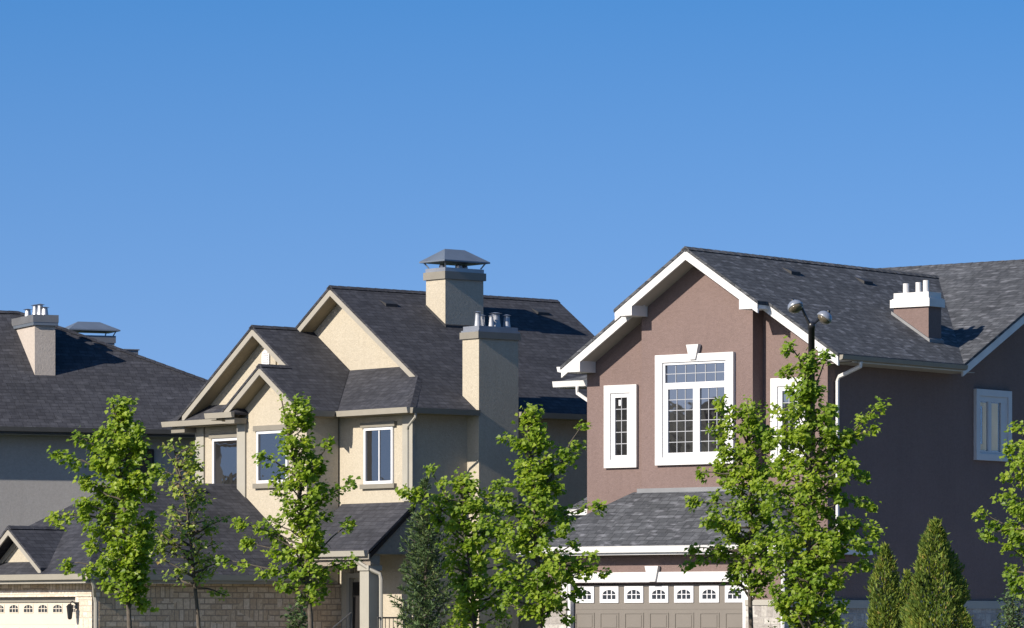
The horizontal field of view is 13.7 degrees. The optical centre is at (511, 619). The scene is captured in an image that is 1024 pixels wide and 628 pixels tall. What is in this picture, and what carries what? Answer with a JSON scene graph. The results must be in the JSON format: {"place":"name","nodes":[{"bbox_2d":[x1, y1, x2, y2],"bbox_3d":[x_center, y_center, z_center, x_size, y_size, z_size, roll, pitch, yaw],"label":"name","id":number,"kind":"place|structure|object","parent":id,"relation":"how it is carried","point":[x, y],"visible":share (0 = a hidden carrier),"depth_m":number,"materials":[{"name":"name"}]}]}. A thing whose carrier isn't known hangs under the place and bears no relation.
{"place":"outdoors","nodes":[
{"label":"outdoors","id":0,"kind":"place"},
{"bbox_2d":[0,304,206,583],"bbox_3d":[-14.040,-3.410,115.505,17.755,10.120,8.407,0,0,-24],"label":"grey house","id":1,"kind":"structure","parent":0,"point":[59,385],"depth_m":113.55,"materials":[{"name":"paint"}]},
{"bbox_2d":[125,449,153,478],"bbox_3d":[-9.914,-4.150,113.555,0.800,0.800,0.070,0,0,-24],"label":"window","id":2,"kind":"structure","parent":1,"relation":"in","point":[144,469],"depth_m":113.62,"materials":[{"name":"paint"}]},
{"bbox_2d":[0,249,593,627],"bbox_3d":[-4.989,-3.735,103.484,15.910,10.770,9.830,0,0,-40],"label":"cream house","id":3,"kind":"structure","parent":0,"point":[449,370],"depth_m":101.59,"materials":[{"name":"paint"}]},
{"bbox_2d":[0,602,74,627],"bbox_3d":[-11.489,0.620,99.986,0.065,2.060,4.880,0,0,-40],"label":"garage door","id":4,"kind":"structure","parent":3,"relation":"in","point":[12,614],"depth_m":99.51,"materials":[{"name":"beige metal"}]},
{"bbox_2d":[209,432,236,483],"bbox_3d":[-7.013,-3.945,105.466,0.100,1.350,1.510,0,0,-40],"label":"window","id":5,"kind":"structure","parent":3,"relation":"in","point":[224,445],"depth_m":105.62,"materials":[{"name":"white plastic"}]},
{"bbox_2d":[252,424,288,488],"bbox_3d":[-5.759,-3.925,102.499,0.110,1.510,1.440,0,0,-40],"label":"window","id":6,"kind":"structure","parent":3,"relation":"in","point":[265,434],"depth_m":102.62,"materials":[{"name":"white plastic"}]},
{"bbox_2d":[353,582,359,627],"bbox_3d":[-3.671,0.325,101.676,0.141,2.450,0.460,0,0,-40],"label":"front door","id":7,"kind":"structure","parent":3,"relation":"in","point":[356,585],"depth_m":101.75,"materials":[{"name":"paint"}]},
{"bbox_2d":[360,421,396,488],"bbox_3d":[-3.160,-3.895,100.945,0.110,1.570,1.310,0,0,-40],"label":"window","id":8,"kind":"structure","parent":3,"relation":"in","point":[378,437],"depth_m":100.93,"materials":[{"name":"white plastic"}]},
{"bbox_2d":[387,476,457,627],"bbox_3d":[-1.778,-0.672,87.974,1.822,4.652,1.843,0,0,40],"label":"spruce tree","id":9,"kind":"object","parent":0,"point":[427,556],"visible":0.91,"depth_m":87.87,"materials":[{"name":"green plant"}]},
{"bbox_2d":[0,0,1023,379],"label":"sky","id":10,"kind":"structure","parent":0,"point":[179,177],"materials":[{"name":"blue"}]},
{"bbox_2d":[516,246,1023,627],"bbox_3d":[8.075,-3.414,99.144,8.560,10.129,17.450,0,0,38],"label":"brown house","id":11,"kind":"structure","parent":0,"point":[675,347],"depth_m":94.10,"materials":[{"name":"paint"}]},
{"bbox_2d":[604,384,637,467],"bbox_3d":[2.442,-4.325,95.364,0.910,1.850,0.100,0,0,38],"label":"window","id":12,"kind":"structure","parent":11,"relation":"in","point":[620,401],"depth_m":95.38,"materials":[{"name":"white plastic"}]},
{"bbox_2d":[574,584,742,627],"bbox_3d":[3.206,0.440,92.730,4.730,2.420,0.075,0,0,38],"label":"garage door","id":13,"kind":"structure","parent":11,"relation":"in","point":[659,605],"depth_m":92.69,"materials":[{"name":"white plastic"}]},
{"bbox_2d":[655,344,734,465],"bbox_3d":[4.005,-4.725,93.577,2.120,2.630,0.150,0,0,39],"label":"window","id":14,"kind":"structure","parent":11,"relation":"in","point":[686,385],"depth_m":93.67,"materials":[{"name":"white plastic"}]},
{"bbox_2d":[770,377,806,461],"bbox_3d":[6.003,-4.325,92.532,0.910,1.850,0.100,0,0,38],"label":"window","id":15,"kind":"structure","parent":11,"relation":"in","point":[777,385],"depth_m":92.67,"materials":[{"name":"white plastic"}]},
{"bbox_2d":[974,389,1011,461],"bbox_3d":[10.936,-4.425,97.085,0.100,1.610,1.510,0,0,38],"label":"window","id":16,"kind":"structure","parent":11,"relation":"in","point":[992,408],"depth_m":97.02,"materials":[{"name":"white glass"}]},
{"label":"driveway","id":17,"kind":"structure","parent":0,"visible":0},
{"bbox_2d":[441,582,471,627],"bbox_3d":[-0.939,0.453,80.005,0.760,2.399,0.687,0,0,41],"label":"leafy shrub","id":18,"kind":"object","parent":17,"relation":"on","point":[460,625],"visible":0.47,"depth_m":79.94,"materials":[{"name":"green plant"}]},
{"label":"ground","id":19,"kind":"structure","parent":0,"visible":0},
{"bbox_2d":[44,395,165,627],"bbox_3d":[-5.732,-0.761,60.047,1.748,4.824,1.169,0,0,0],"label":"maple tree","id":20,"kind":"object","parent":19,"relation":"on","point":[128,571],"visible":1,"depth_m":59.91,"materials":[{"name":"green plant"}]},
{"bbox_2d":[148,437,230,627],"bbox_3d":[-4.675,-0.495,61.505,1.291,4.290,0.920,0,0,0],"label":"maple tree","id":21,"kind":"object","parent":19,"relation":"on","point":[193,552],"visible":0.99,"depth_m":61.49,"materials":[{"name":"green plant"}]},
{"bbox_2d":[214,391,361,627],"bbox_3d":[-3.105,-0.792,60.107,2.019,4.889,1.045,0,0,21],"label":"maple tree","id":22,"kind":"object","parent":19,"relation":"on","point":[310,548],"visible":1,"depth_m":59.95,"materials":[{"name":"green plant"}]},
{"bbox_2d":[280,594,307,627],"bbox_3d":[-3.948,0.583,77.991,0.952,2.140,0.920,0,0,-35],"label":"dark shrub","id":23,"kind":"object","parent":19,"relation":"on","point":[301,617],"visible":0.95,"depth_m":78.00,"materials":[{"name":"green plant"}]},
{"bbox_2d":[395,463,527,627],"bbox_3d":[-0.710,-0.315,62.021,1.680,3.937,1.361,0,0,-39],"label":"maple tree","id":24,"kind":"object","parent":19,"relation":"on","point":[474,583],"visible":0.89,"depth_m":61.92,"materials":[{"name":"green plant"}]},
{"bbox_2d":[491,611,511,627],"bbox_3d":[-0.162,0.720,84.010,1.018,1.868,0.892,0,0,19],"label":"shrub","id":25,"kind":"object","parent":19,"relation":"on","point":[502,625],"visible":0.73,"depth_m":84.05,"materials":[{"name":"green plant"}]},
{"bbox_2d":[472,402,611,627],"bbox_3d":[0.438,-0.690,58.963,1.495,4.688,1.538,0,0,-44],"label":"maple tree","id":26,"kind":"object","parent":19,"relation":"on","point":[541,488],"visible":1,"depth_m":58.90,"materials":[{"name":"green plant"}]},
{"bbox_2d":[678,394,792,627],"bbox_3d":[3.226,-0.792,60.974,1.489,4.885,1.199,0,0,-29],"label":"maple tree","id":27,"kind":"object","parent":19,"relation":"on","point":[732,477],"visible":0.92,"depth_m":60.94,"materials":[{"name":"green plant"}]},
{"bbox_2d":[788,298,831,624],"bbox_3d":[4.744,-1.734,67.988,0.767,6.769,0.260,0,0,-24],"label":"street lamp","id":28,"kind":"object","parent":19,"relation":"on","point":[796,306],"visible":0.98,"depth_m":67.95,"materials":[{"name":"metal"}]},
{"bbox_2d":[745,335,890,627],"bbox_3d":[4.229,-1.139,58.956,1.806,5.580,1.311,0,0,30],"label":"maple tree","id":29,"kind":"object","parent":19,"relation":"on","point":[832,549],"visible":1,"depth_m":58.90,"materials":[{"name":"green plant"}]},
{"bbox_2d":[816,595,848,627],"bbox_3d":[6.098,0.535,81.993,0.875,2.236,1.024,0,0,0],"label":"dark shrub","id":30,"kind":"object","parent":19,"relation":"on","point":[827,626],"visible":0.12,"depth_m":81.93,"materials":[{"name":"green plant"}]},
{"bbox_2d":[863,541,907,627],"bbox_3d":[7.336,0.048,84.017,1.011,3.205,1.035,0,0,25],"label":"cedar shrub","id":31,"kind":"object","parent":19,"relation":"on","point":[891,591],"visible":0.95,"depth_m":83.84,"materials":[{"name":"green plant"}]},
{"bbox_2d":[898,568,919,625],"bbox_3d":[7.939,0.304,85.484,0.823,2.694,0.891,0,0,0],"label":"cedar shrub","id":32,"kind":"object","parent":19,"relation":"on","point":[905,584],"visible":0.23,"depth_m":85.44,"materials":[{"name":"green plant"}]},
{"bbox_2d":[898,516,974,627],"bbox_3d":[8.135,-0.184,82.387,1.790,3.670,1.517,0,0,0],"label":"cedar shrub","id":33,"kind":"object","parent":19,"relation":"on","point":[915,613],"visible":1,"depth_m":82.22,"materials":[{"name":"green plant"}]},
{"bbox_2d":[971,420,1023,599],"bbox_3d":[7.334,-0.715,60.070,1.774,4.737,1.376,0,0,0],"label":"maple tree","id":34,"kind":"object","parent":19,"relation":"on","point":[1014,533],"visible":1,"depth_m":59.99,"materials":[{"name":"green plant"}]},
{"bbox_2d":[990,583,1023,627],"bbox_3d":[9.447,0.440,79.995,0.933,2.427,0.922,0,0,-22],"label":"dark shrub","id":35,"kind":"object","parent":19,"relation":"on","point":[1010,623],"visible":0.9,"depth_m":79.92,"materials":[{"name":"green plant"}]}
]}

